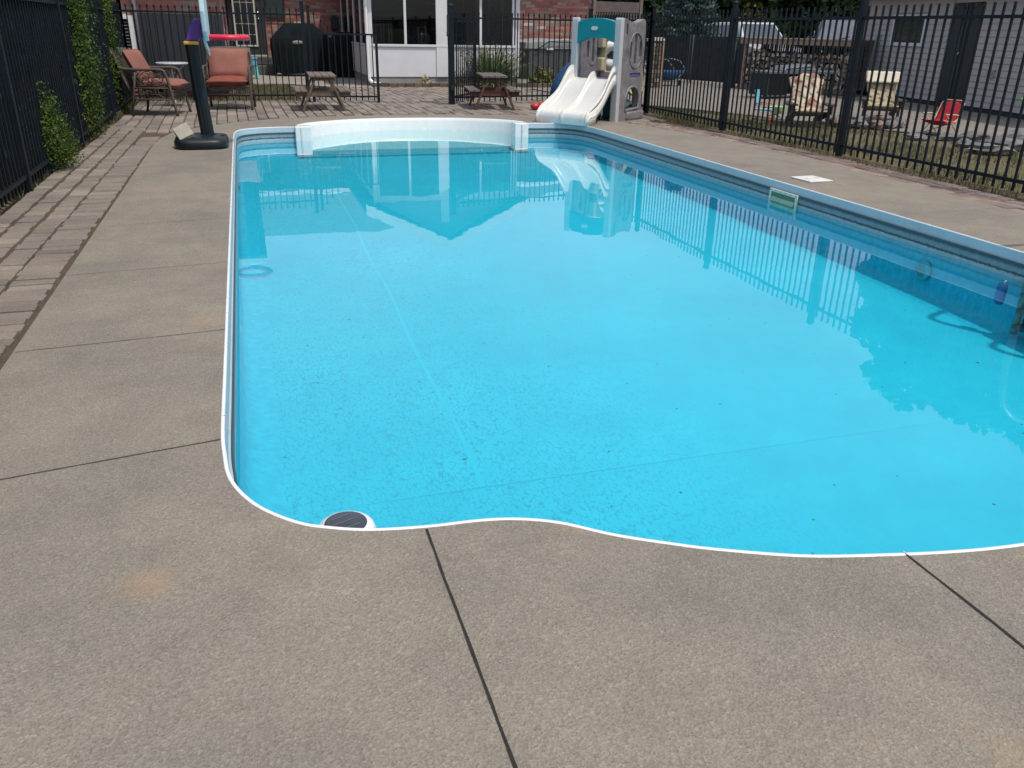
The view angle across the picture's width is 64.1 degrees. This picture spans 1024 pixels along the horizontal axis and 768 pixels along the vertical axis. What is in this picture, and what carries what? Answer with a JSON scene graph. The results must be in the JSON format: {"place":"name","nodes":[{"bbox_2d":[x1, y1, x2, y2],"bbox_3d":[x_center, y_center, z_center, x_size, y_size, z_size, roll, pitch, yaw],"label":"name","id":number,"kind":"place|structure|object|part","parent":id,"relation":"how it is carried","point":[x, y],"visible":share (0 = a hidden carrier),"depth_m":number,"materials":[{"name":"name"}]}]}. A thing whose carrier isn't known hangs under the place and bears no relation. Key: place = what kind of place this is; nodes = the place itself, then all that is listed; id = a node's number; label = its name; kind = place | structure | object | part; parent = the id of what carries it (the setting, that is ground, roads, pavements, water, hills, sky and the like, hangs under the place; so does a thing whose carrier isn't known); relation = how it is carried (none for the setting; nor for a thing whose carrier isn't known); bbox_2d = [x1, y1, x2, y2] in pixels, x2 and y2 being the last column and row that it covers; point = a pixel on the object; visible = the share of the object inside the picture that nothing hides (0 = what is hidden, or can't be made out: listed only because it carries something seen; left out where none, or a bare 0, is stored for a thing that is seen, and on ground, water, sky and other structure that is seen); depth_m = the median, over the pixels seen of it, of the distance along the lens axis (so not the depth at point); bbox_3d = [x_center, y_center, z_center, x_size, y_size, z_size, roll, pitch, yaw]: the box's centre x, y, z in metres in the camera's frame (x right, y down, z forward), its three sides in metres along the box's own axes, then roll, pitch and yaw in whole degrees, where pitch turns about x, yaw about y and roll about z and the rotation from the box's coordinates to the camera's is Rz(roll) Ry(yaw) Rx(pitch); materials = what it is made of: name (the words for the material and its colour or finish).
{"place":"outdoors","nodes":[
{"label":"outdoors","id":0,"kind":"place"},
{"bbox_2d":[0,121,160,358],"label":"cobble path","id":1,"kind":"structure","parent":0,"point":[24,295],"depth_m":5.84,"materials":[{"name":"grey stone"}]},
{"bbox_2d":[137,83,301,102],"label":"lawn","id":2,"kind":"structure","parent":0,"point":[255,93],"depth_m":16.29,"materials":[{"name":"green plant"}]},
{"bbox_2d":[252,73,371,86],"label":"patio","id":3,"kind":"structure","parent":0,"point":[298,80],"depth_m":21.11,"materials":[{"name":"grey stone"}]},
{"bbox_2d":[252,57,258,77],"bbox_3d":[-7.007,-8.358,21.629,0.579,0.507,0.440,-6,24,-16],"label":"toddler table","id":4,"kind":"object","parent":3,"relation":"on","point":[253,61],"visible":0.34,"depth_m":21.54,"materials":[{"name":"teal plastic"}]},
{"bbox_2d":[251,56,276,74],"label":"door steps","id":5,"kind":"structure","parent":3,"relation":"on","point":[265,66],"depth_m":23.40,"materials":[{"name":"grey concrete"}]},
{"bbox_2d":[270,23,328,74],"bbox_3d":[-5.937,-9.466,23.098,1.709,1.331,0.842,-6,24,-16],"label":"covered barbecue","id":6,"kind":"object","parent":3,"relation":"on","point":[295,49],"visible":0.63,"depth_m":22.75,"materials":[{"name":"black fabric"}]},
{"bbox_2d":[328,32,354,77],"bbox_3d":[-4.652,-9.195,22.842,0.941,1.176,0.785,-6,24,-16],"label":"covered grill","id":7,"kind":"object","parent":3,"relation":"on","point":[338,56],"visible":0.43,"depth_m":22.53,"materials":[{"name":"black fabric"}]},
{"bbox_2d":[372,23,388,46],"bbox_3d":[-3.388,-8.436,20.599,0.500,1.208,0.568,-8,25,-21],"label":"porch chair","id":8,"kind":"object","parent":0,"point":[380,30],"visible":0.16,"depth_m":20.24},
{"bbox_2d":[114,87,666,133],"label":"paver patio","id":9,"kind":"structure","parent":0,"point":[410,100],"depth_m":14.22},
{"bbox_2d":[109,47,191,115],"bbox_3d":[-5.542,-4.655,12.577,0.984,0.964,0.763,-1,24,-5],"label":"wicker chair","id":10,"kind":"object","parent":9,"relation":"on","point":[138,72],"visible":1,"depth_m":12.34,"materials":[{"name":"fabric"}]},
{"bbox_2d":[155,62,187,105],"bbox_3d":[-5.710,-5.069,13.854,0.524,0.705,0.524,-6,24,-16],"label":"side table","id":11,"kind":"object","parent":9,"relation":"on","point":[183,64],"visible":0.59,"depth_m":13.67,"materials":[{"name":"white plastic"}]},
{"bbox_2d":[116,0,310,101],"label":"picket fence","id":12,"kind":"object","parent":9,"relation":"on","point":[301,14],"visible":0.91,"depth_m":14.46,"materials":[{"name":"black metal"}]},
{"bbox_2d":[202,46,256,109],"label":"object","id":13,"kind":"object","parent":9,"relation":"on","point":[227,68],"visible":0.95,"depth_m":13.67,"materials":[{"name":"fabric"}]},
{"bbox_2d":[294,72,350,110],"bbox_3d":[-3.251,-5.007,13.986,0.904,0.568,1.180,-5,24,-14],"label":"picnic table","id":14,"kind":"object","parent":9,"relation":"on","point":[304,92],"visible":1,"depth_m":13.56,"materials":[{"name":"brown wood"}]},
{"bbox_2d":[305,4,379,102],"bbox_3d":[-3.084,-5.999,15.018,1.243,1.762,0.069,-4,24,-12],"label":"fence panel","id":15,"kind":"object","parent":9,"relation":"on","point":[340,34],"visible":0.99,"depth_m":15.01,"materials":[{"name":"black metal"}]},
{"bbox_2d":[372,83,551,87],"bbox_3d":[-0.704,-7.316,20.046,5.400,0.110,0.107,-5,24,-13],"label":"bed edging","id":16,"kind":"object","parent":9,"relation":"on","point":[404,85],"visible":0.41,"depth_m":19.74,"materials":[{"name":"grey stone"}]},
{"bbox_2d":[463,72,520,109],"bbox_3d":[-0.374,-5.273,14.720,0.904,0.568,1.180,-2,24,-8],"label":"picnic table","id":17,"kind":"object","parent":9,"relation":"on","point":[502,91],"visible":1,"depth_m":14.29,"materials":[{"name":"brown wood"}]},
{"bbox_2d":[530,102,542,109],"bbox_3d":[0.463,-4.919,14.475,0.280,0.129,0.150,-2,24,-7],"label":"red toy","id":18,"kind":"object","parent":9,"relation":"on","point":[534,106],"visible":0.61,"depth_m":14.42,"materials":[{"name":"red plastic"}]},
{"bbox_2d":[448,3,656,112],"bbox_3d":[0.558,-5.845,14.615,3.036,1.722,2.626,-6,24,-16],"label":"picket fence","id":19,"kind":"object","parent":9,"relation":"on","point":[560,20],"visible":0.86,"depth_m":15.34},
{"bbox_2d":[446,4,475,104],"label":"gate","id":20,"kind":"structure","parent":19,"relation":"attached to","point":[451,20],"depth_m":15.14,"materials":[{"name":"black metal"}]},
{"bbox_2d":[550,61,570,95],"bbox_3d":[1.053,-5.766,15.586,0.625,0.838,0.609,-13,27,-29],"label":"slide","id":21,"kind":"object","parent":9,"relation":"on","point":[558,79],"visible":0.15,"depth_m":15.44,"materials":[{"name":"plastic"}]},
{"bbox_2d":[626,98,631,108],"bbox_3d":[1.847,-4.531,13.425,0.298,0.299,0.300,-16,29,-34],"label":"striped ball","id":22,"kind":"object","parent":9,"relation":"on","point":[628,103],"visible":0.32,"depth_m":13.29,"materials":[{"name":"plastic"}]},
{"bbox_2d":[628,77,642,95],"bbox_3d":[2.071,-5.326,13.810,0.360,0.856,0.152,-16,29,-34],"label":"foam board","id":23,"kind":"object","parent":9,"relation":"on","point":[630,92],"visible":0.19,"depth_m":13.88,"materials":[{"name":"yellow plastic"}]},
{"bbox_2d":[388,28,403,43],"bbox_3d":[-2.880,-8.312,20.485,0.420,1.089,0.561,-2,24,-7],"label":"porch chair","id":24,"kind":"object","parent":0,"point":[395,35],"visible":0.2,"depth_m":20.10,"materials":[{"name":"green"}]},
{"bbox_2d":[407,25,428,44],"bbox_3d":[-2.401,-8.434,20.723,0.580,1.224,0.333,-6,24,-16],"label":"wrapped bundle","id":25,"kind":"object","parent":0,"point":[418,37],"visible":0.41,"depth_m":20.52,"materials":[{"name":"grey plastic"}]},
{"bbox_2d":[472,35,498,44],"bbox_3d":[-0.705,-8.498,21.167,0.560,0.973,0.620,-8,25,-21],"label":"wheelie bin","id":26,"kind":"object","parent":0,"point":[487,39],"visible":0.28,"depth_m":20.81,"materials":[{"name":"plastic"}]},
{"bbox_2d":[0,55,1021,212],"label":"ground","id":27,"kind":"structure","parent":0,"point":[8,205],"depth_m":10.04,"materials":[{"name":"soil"}]},
{"bbox_2d":[0,22,12,169],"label":"cedar shrub","id":28,"kind":"object","parent":27,"relation":"on","point":[2,137],"visible":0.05,"depth_m":6.80,"materials":[{"name":"green plant"}]},
{"bbox_2d":[0,0,38,189],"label":"privacy screen","id":29,"kind":"object","parent":27,"relation":"on","point":[5,115],"depth_m":7.08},
{"bbox_2d":[0,5,54,128],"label":"cedar shrub","id":30,"kind":"object","parent":27,"relation":"on","point":[21,71],"visible":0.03,"depth_m":7.63,"materials":[{"name":"green plant"}]},
{"bbox_2d":[19,81,87,171],"bbox_3d":[-4.396,-2.458,7.699,0.735,0.846,0.872,-6,24,-16],"label":"cedar shrub","id":31,"kind":"object","parent":27,"relation":"on","point":[54,130],"visible":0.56,"depth_m":7.64,"materials":[{"name":"green plant"}]},
{"bbox_2d":[0,0,132,209],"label":"picket fence","id":32,"kind":"object","parent":27,"relation":"on","point":[47,35],"visible":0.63,"depth_m":7.58,"materials":[{"name":"black metal"}]},
{"bbox_2d":[0,100,136,215],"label":"weeds","id":33,"kind":"object","parent":27,"relation":"on","point":[115,120],"visible":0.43,"depth_m":9.06,"materials":[{"name":"green plant"}]},
{"bbox_2d":[72,46,100,144],"bbox_3d":[-5.404,-4.205,8.863,1.246,3.149,1.454,4,24,8],"label":"cedar shrub","id":34,"kind":"object","parent":27,"relation":"on","point":[74,49],"depth_m":9.18,"materials":[{"name":"green plant"}]},
{"bbox_2d":[64,0,119,140],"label":"cedar shrub","id":35,"kind":"object","parent":27,"relation":"on","point":[74,10],"visible":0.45,"depth_m":9.54,"materials":[{"name":"green plant"}]},
{"bbox_2d":[100,0,137,113],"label":"cedar shrub","id":36,"kind":"object","parent":27,"relation":"on","point":[106,14],"visible":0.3,"depth_m":12.13,"materials":[{"name":"green plant"}]},
{"bbox_2d":[111,0,591,98],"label":"house","id":37,"kind":"structure","parent":27,"relation":"on","point":[420,14],"depth_m":23.70,"materials":[{"name":"brick"}]},
{"bbox_2d":[122,14,137,48],"bbox_3d":[-7.447,-6.210,14.847,1.180,0.940,0.055,-6,24,-16],"label":"window","id":38,"kind":"structure","parent":37,"relation":"in","point":[130,17],"depth_m":14.91,"materials":[{"name":"white plastic"}]},
{"bbox_2d":[230,0,263,53],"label":"window","id":39,"kind":"structure","parent":37,"relation":"in","point":[246,4],"depth_m":23.50,"materials":[{"name":"white glass"}]},
{"bbox_2d":[264,0,285,21],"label":"window","id":40,"kind":"structure","parent":37,"relation":"in","point":[272,4],"depth_m":23.62,"materials":[{"name":"grey glass"}]},
{"bbox_2d":[340,0,519,84],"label":"sunroom","id":41,"kind":"structure","parent":27,"relation":"on","point":[405,62],"depth_m":20.15,"materials":[{"name":"white glass"}]},
{"bbox_2d":[340,0,519,76],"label":"window frame","id":42,"kind":"structure","parent":41,"relation":"in","point":[441,45],"depth_m":20.02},
{"bbox_2d":[608,0,681,58],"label":"broadleaf tree","id":43,"kind":"object","parent":27,"relation":"on","point":[647,5],"visible":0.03,"depth_m":38.74,"materials":[{"name":"green plant"}]},
{"bbox_2d":[0,114,1023,767],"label":"pool deck","id":44,"kind":"structure","parent":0,"point":[170,596],"depth_m":1.99,"materials":[{"name":"grey concrete"}]},
{"bbox_2d":[174,0,249,149],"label":"toy basketball hoop","id":45,"kind":"object","parent":44,"relation":"on","point":[206,137],"visible":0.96,"depth_m":9.13,"materials":[{"name":"black plastic"}]},
{"bbox_2d":[172,122,194,139],"bbox_3d":[-3.700,-2.824,9.241,0.192,0.240,0.251,-21,32,-41],"label":"concrete block","id":46,"kind":"object","parent":45,"relation":"on","point":[183,131],"depth_m":9.19,"materials":[{"name":"beige concrete"}]},
{"bbox_2d":[535,17,645,126],"bbox_3d":[1.262,-4.854,12.718,0.978,1.542,1.760,17,28,33],"label":"climbing slide","id":47,"kind":"object","parent":44,"relation":"on","point":[588,90],"visible":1,"depth_m":12.67,"materials":[{"name":"grey plastic"}]},
{"bbox_2d":[606,40,613,70],"bbox_3d":[1.651,-5.436,13.492,0.520,0.539,0.237,10,25,21],"label":"inflatable ring","id":48,"kind":"object","parent":47,"relation":"hanging from","point":[609,62],"visible":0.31,"depth_m":13.46,"materials":[{"name":"white plastic"}]},
{"bbox_2d":[221,118,1023,557],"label":"swimming pool","id":49,"kind":"structure","parent":44,"relation":"in","point":[597,330],"depth_m":5.18,"materials":[{"name":"blue liquid"}]},
{"bbox_2d":[348,130,506,133],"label":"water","id":50,"kind":"structure","parent":49,"relation":"in","point":[434,131],"depth_m":12.69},
{"bbox_2d":[319,511,375,527],"bbox_3d":[-0.523,0.476,2.588,0.195,0.111,0.195,-16,29,-34],"label":"solar float","id":51,"kind":"object","parent":50,"relation":"on","point":[352,519],"visible":0.38,"depth_m":2.58,"materials":[{"name":"black plastic"}]},
{"bbox_2d":[993,280,1008,304],"bbox_3d":[3.252,-0.609,5.439,0.066,0.161,0.065,-6,24,-16],"label":"float toy","id":52,"kind":"object","parent":50,"relation":"on","point":[1000,293],"visible":1,"depth_m":5.42,"materials":[{"name":"blue plastic"}]},
{"bbox_2d":[791,175,832,182],"bbox_3d":[2.930,-2.005,7.997,0.270,0.016,0.300,-7,25,-19],"label":"skimmer lid","id":53,"kind":"object","parent":44,"relation":"on","point":[812,179],"visible":1,"depth_m":7.95,"materials":[{"name":"white plastic"}]},
{"bbox_2d":[1009,282,1023,334],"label":"pool ladder","id":54,"kind":"object","parent":44,"relation":"attached to","point":[1017,325],"visible":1,"depth_m":5.36,"materials":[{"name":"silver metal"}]},
{"bbox_2d":[0,89,1023,369],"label":"paver bedding","id":55,"kind":"object","parent":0,"point":[50,293],"visible":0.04,"depth_m":7.29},
{"bbox_2d":[647,37,664,86],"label":"brick pillar","id":56,"kind":"structure","parent":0,"point":[656,62],"depth_m":20.82,"materials":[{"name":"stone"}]},
{"bbox_2d":[517,61,1023,137],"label":"gravel yard","id":57,"kind":"structure","parent":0,"point":[991,125],"depth_m":16.01,"materials":[{"name":"grey gravel"}]},
{"bbox_2d":[502,38,571,78],"bbox_3d":[1.183,-9.800,24.585,2.380,1.070,2.424,-6,24,-16],"label":"hot tub","id":58,"kind":"object","parent":57,"relation":"on","point":[530,52],"visible":0.2,"depth_m":23.47,"materials":[{"name":"grey plastic"}]},
{"bbox_2d":[596,0,627,19],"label":"broadleaf tree","id":59,"kind":"object","parent":57,"relation":"on","point":[611,1],"visible":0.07,"depth_m":28.59,"materials":[{"name":"green plant"}]},
{"bbox_2d":[592,0,642,58],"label":"timber screen","id":60,"kind":"object","parent":57,"relation":"on","point":[617,8],"visible":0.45,"depth_m":23.73,"materials":[{"name":"wood"}]},
{"bbox_2d":[657,58,684,85],"bbox_3d":[4.109,-8.297,21.713,0.922,0.695,0.591,-10,26,-23],"label":"wheelbarrow","id":61,"kind":"object","parent":57,"relation":"on","point":[673,74],"visible":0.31,"depth_m":21.65,"materials":[{"name":"blue plastic"}]},
{"bbox_2d":[644,0,722,69],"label":"blue spruce","id":62,"kind":"object","parent":57,"relation":"on","point":[691,5],"visible":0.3,"depth_m":26.40,"materials":[{"name":"green plant"}]},
{"bbox_2d":[655,35,742,83],"bbox_3d":[5.122,-9.247,23.249,0.058,1.250,3.794,-13,27,-30],"label":"slatted fence","id":63,"kind":"object","parent":57,"relation":"on","point":[724,58],"visible":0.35,"depth_m":22.99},
{"bbox_2d":[731,39,738,87],"bbox_3d":[5.698,-8.297,21.169,0.280,1.180,0.110,-6,24,-16],"label":"tall dark post","id":64,"kind":"object","parent":57,"relation":"on","point":[735,60],"visible":0.15,"depth_m":21.14,"materials":[{"name":"black metal"}]},
{"bbox_2d":[683,0,798,37],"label":"broadleaf tree","id":65,"kind":"object","parent":57,"relation":"on","point":[726,5],"visible":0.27,"depth_m":35.66,"materials":[{"name":"green plant"}]},
{"bbox_2d":[704,21,800,52],"bbox_3d":[8.570,-12.402,30.075,2.400,1.766,4.690,-6,24,-16],"label":"silver suv","id":66,"kind":"object","parent":57,"relation":"on","point":[756,31],"visible":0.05,"depth_m":29.09,"materials":[{"name":"paint"}]},
{"bbox_3d":[7.880,-12.605,29.386,0.175,0.525,1.473,-6,24,-16],"label":"side window","id":67,"kind":"part","parent":66,"relation":"part of","materials":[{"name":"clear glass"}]},
{"bbox_2d":[739,3,768,22],"bbox_3d":[10.298,-15.172,35.607,3.207,2.629,3.020,-6,24,-16],"label":"tall shrub","id":68,"kind":"object","parent":57,"relation":"on","point":[749,14],"visible":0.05,"depth_m":35.06,"materials":[{"name":"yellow plant"}]},
{"bbox_2d":[749,64,837,97],"bbox_3d":[6.304,-6.808,18.364,1.900,0.699,0.660,-7,25,-19],"label":"outdoor kitchen cart","id":69,"kind":"object","parent":57,"relation":"on","point":[785,78],"visible":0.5,"depth_m":18.01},
{"bbox_2d":[768,76,786,93],"bbox_3d":[5.827,-6.557,17.938,0.430,0.360,0.015,-7,25,-19],"label":"door","id":70,"kind":"structure","parent":69,"relation":"in","point":[775,77],"depth_m":17.93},
{"bbox_2d":[737,37,874,94],"bbox_3d":[7.256,-7.895,20.262,1.140,1.215,3.172,-20,31,-40],"label":"woodshed","id":71,"kind":"object","parent":57,"relation":"on","point":[806,47],"visible":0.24,"depth_m":20.14,"materials":[{"name":"wood"}]},
{"bbox_2d":[778,0,869,53],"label":"broadleaf tree","id":72,"kind":"object","parent":57,"relation":"on","point":[812,4],"visible":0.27,"depth_m":34.77,"materials":[{"name":"green plant"}]},
{"bbox_2d":[806,20,865,63],"bbox_3d":[12.019,-12.339,29.906,2.500,1.860,5.417,8,24,16],"label":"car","id":73,"kind":"object","parent":57,"relation":"on","point":[852,22],"visible":0.08,"depth_m":29.00,"materials":[{"name":"paint"}]},
{"bbox_2d":[825,114,906,129],"bbox_3d":[5.600,-4.159,12.963,1.339,0.180,1.027,-6,24,-16],"label":"fire pit","id":74,"kind":"object","parent":57,"relation":"on","point":[881,121],"visible":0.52,"depth_m":12.69,"materials":[{"name":"grey stone"}]},
{"bbox_2d":[863,34,881,94],"bbox_3d":[8.463,-7.505,19.245,0.045,1.351,0.240,-16,29,-34],"label":"leaning panel","id":75,"kind":"object","parent":57,"relation":"on","point":[869,67],"visible":0.6,"depth_m":19.19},
{"bbox_2d":[858,71,906,116],"bbox_3d":[6.316,-4.920,13.975,0.760,0.781,0.816,8,24,15],"label":"adirondack chair","id":76,"kind":"object","parent":57,"relation":"on","point":[886,91],"visible":0.6,"depth_m":14.04,"materials":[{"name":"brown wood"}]},
{"bbox_2d":[856,0,1023,119],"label":"garden shed","id":77,"kind":"structure","parent":57,"relation":"on","point":[873,4],"depth_m":16.32,"materials":[{"name":"grey wood"}]},
{"bbox_2d":[889,14,927,46],"bbox_3d":[8.660,-7.709,17.837,0.081,0.630,1.320,-1,24,-5],"label":"window","id":78,"kind":"structure","parent":77,"relation":"in","point":[915,21],"depth_m":17.86,"materials":[{"name":"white glass"}]},
{"bbox_2d":[935,3,970,100],"bbox_3d":[8.824,-6.625,16.398,0.040,1.810,0.490,-1,24,-5],"label":"door","id":79,"kind":"structure","parent":77,"relation":"in","point":[961,6],"depth_m":16.37,"materials":[{"name":"wood"}]},
{"bbox_2d":[949,3,983,101],"bbox_3d":[8.845,-6.425,15.939,0.092,1.810,0.490,-1,24,-5],"label":"door","id":80,"kind":"structure","parent":77,"relation":"in","point":[979,7],"depth_m":15.95,"materials":[{"name":"wood"}]},
{"bbox_2d":[921,99,964,133],"bbox_3d":[6.304,-3.913,11.989,0.508,0.469,0.404,-15,28,-32],"label":"camp chair","id":81,"kind":"object","parent":57,"relation":"on","point":[956,112],"visible":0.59,"depth_m":12.00,"materials":[{"name":"red fabric"}]},
{"bbox_2d":[624,120,1023,212],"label":"paver strip","id":82,"kind":"object","parent":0,"point":[983,197],"visible":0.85,"depth_m":8.67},
{"bbox_2d":[644,0,1023,192],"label":"picket fence","id":83,"kind":"object","parent":82,"relation":"on","point":[863,17],"visible":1,"depth_m":9.38,"materials":[{"name":"black metal"}]},
{"bbox_2d":[643,108,1023,194],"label":"grass strip","id":84,"kind":"object","parent":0,"point":[991,166],"depth_m":10.17,"materials":[{"name":"green plant"}]},
{"bbox_2d":[751,89,773,123],"bbox_3d":[3.969,-4.371,12.899,0.300,0.498,0.285,15,27,30],"label":"kids chair","id":85,"kind":"object","parent":84,"relation":"on","point":[757,97],"visible":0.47,"depth_m":12.86,"materials":[{"name":"blue plastic"}]},
{"bbox_2d":[763,106,786,119],"bbox_3d":[4.341,-4.483,13.540,0.280,0.218,0.255,-11,26,-25],"label":"kids stool","id":86,"kind":"object","parent":84,"relation":"on","point":[780,110],"visible":0.54,"depth_m":13.45,"materials":[{"name":"plastic"}]},
{"bbox_2d":[785,73,834,125],"bbox_3d":[4.644,-4.449,12.824,0.760,0.776,0.816,4,24,6],"label":"adirondack chair","id":87,"kind":"object","parent":84,"relation":"on","point":[809,98],"visible":0.61,"depth_m":12.92,"materials":[{"name":"brown wood"}]},
{"bbox_2d":[906,132,927,140],"bbox_3d":[5.606,-3.423,11.352,0.217,0.109,0.292,-14,28,-31],"label":"rock","id":88,"kind":"object","parent":84,"relation":"on","point":[917,136],"visible":0.75,"depth_m":11.27,"materials":[{"name":"grey stone"}]},
{"bbox_2d":[933,133,959,140],"bbox_3d":[6.170,-3.429,11.360,0.616,0.107,0.258,1,23,-1],"label":"rock","id":89,"kind":"object","parent":84,"relation":"on","point":[950,136],"visible":0.31,"depth_m":11.29,"materials":[{"name":"grey stone"}]},
{"bbox_2d":[955,138,971,147],"bbox_3d":[5.935,-3.158,10.738,0.304,0.133,0.270,-11,26,-25],"label":"rock","id":90,"kind":"object","parent":84,"relation":"on","point":[966,145],"visible":0.57,"depth_m":10.65,"materials":[{"name":"grey stone"}]},
{"bbox_2d":[953,131,991,142],"bbox_3d":[6.238,-3.273,10.953,0.334,0.218,0.572,-19,30,-38],"label":"rock","id":91,"kind":"object","parent":84,"relation":"on","point":[979,136],"visible":0.41,"depth_m":10.84,"materials":[{"name":"grey stone"}]},
{"bbox_2d":[967,142,1016,155],"bbox_3d":[5.939,-2.907,10.128,0.532,0.137,0.502,-6,24,-16],"label":"rock","id":92,"kind":"object","parent":84,"relation":"on","point":[995,150],"visible":0.51,"depth_m":9.97,"materials":[{"name":"grey stone"}]},
{"bbox_2d":[989,137,1022,150],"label":"rock","id":93,"kind":"object","parent":84,"relation":"on","point":[1008,143],"visible":0.36,"depth_m":10.32,"materials":[{"name":"grey stone"}]},
{"bbox_2d":[1000,129,1023,140],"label":"rock","id":94,"kind":"object","parent":84,"relation":"on","point":[1020,134],"visible":0.24,"depth_m":10.50,"materials":[{"name":"grey stone"}]},
{"label":"flower bed","id":95,"kind":"structure","parent":0,"visible":0},
{"bbox_2d":[417,74,433,82],"bbox_3d":[-2.111,-7.407,19.964,0.461,0.292,0.490,-6,24,-16],"label":"dried plant","id":96,"kind":"object","parent":95,"relation":"on","point":[424,79],"visible":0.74,"depth_m":19.91,"materials":[{"name":"beige plant"}]},
{"bbox_2d":[443,39,535,86],"bbox_3d":[-0.378,-7.950,20.216,3.283,1.059,2.217,-6,24,-16],"label":"daylily clump","id":97,"kind":"object","parent":95,"relation":"on","point":[503,67],"visible":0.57,"depth_m":20.06,"materials":[{"name":"green plant"}]},
{"bbox_2d":[528,66,554,82],"bbox_3d":[0.722,-7.762,20.659,0.756,0.515,0.781,-6,24,-16],"label":"leafy shrub","id":98,"kind":"object","parent":95,"relation":"on","point":[540,76],"visible":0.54,"depth_m":20.54,"materials":[{"name":"green plant"}]}
]}

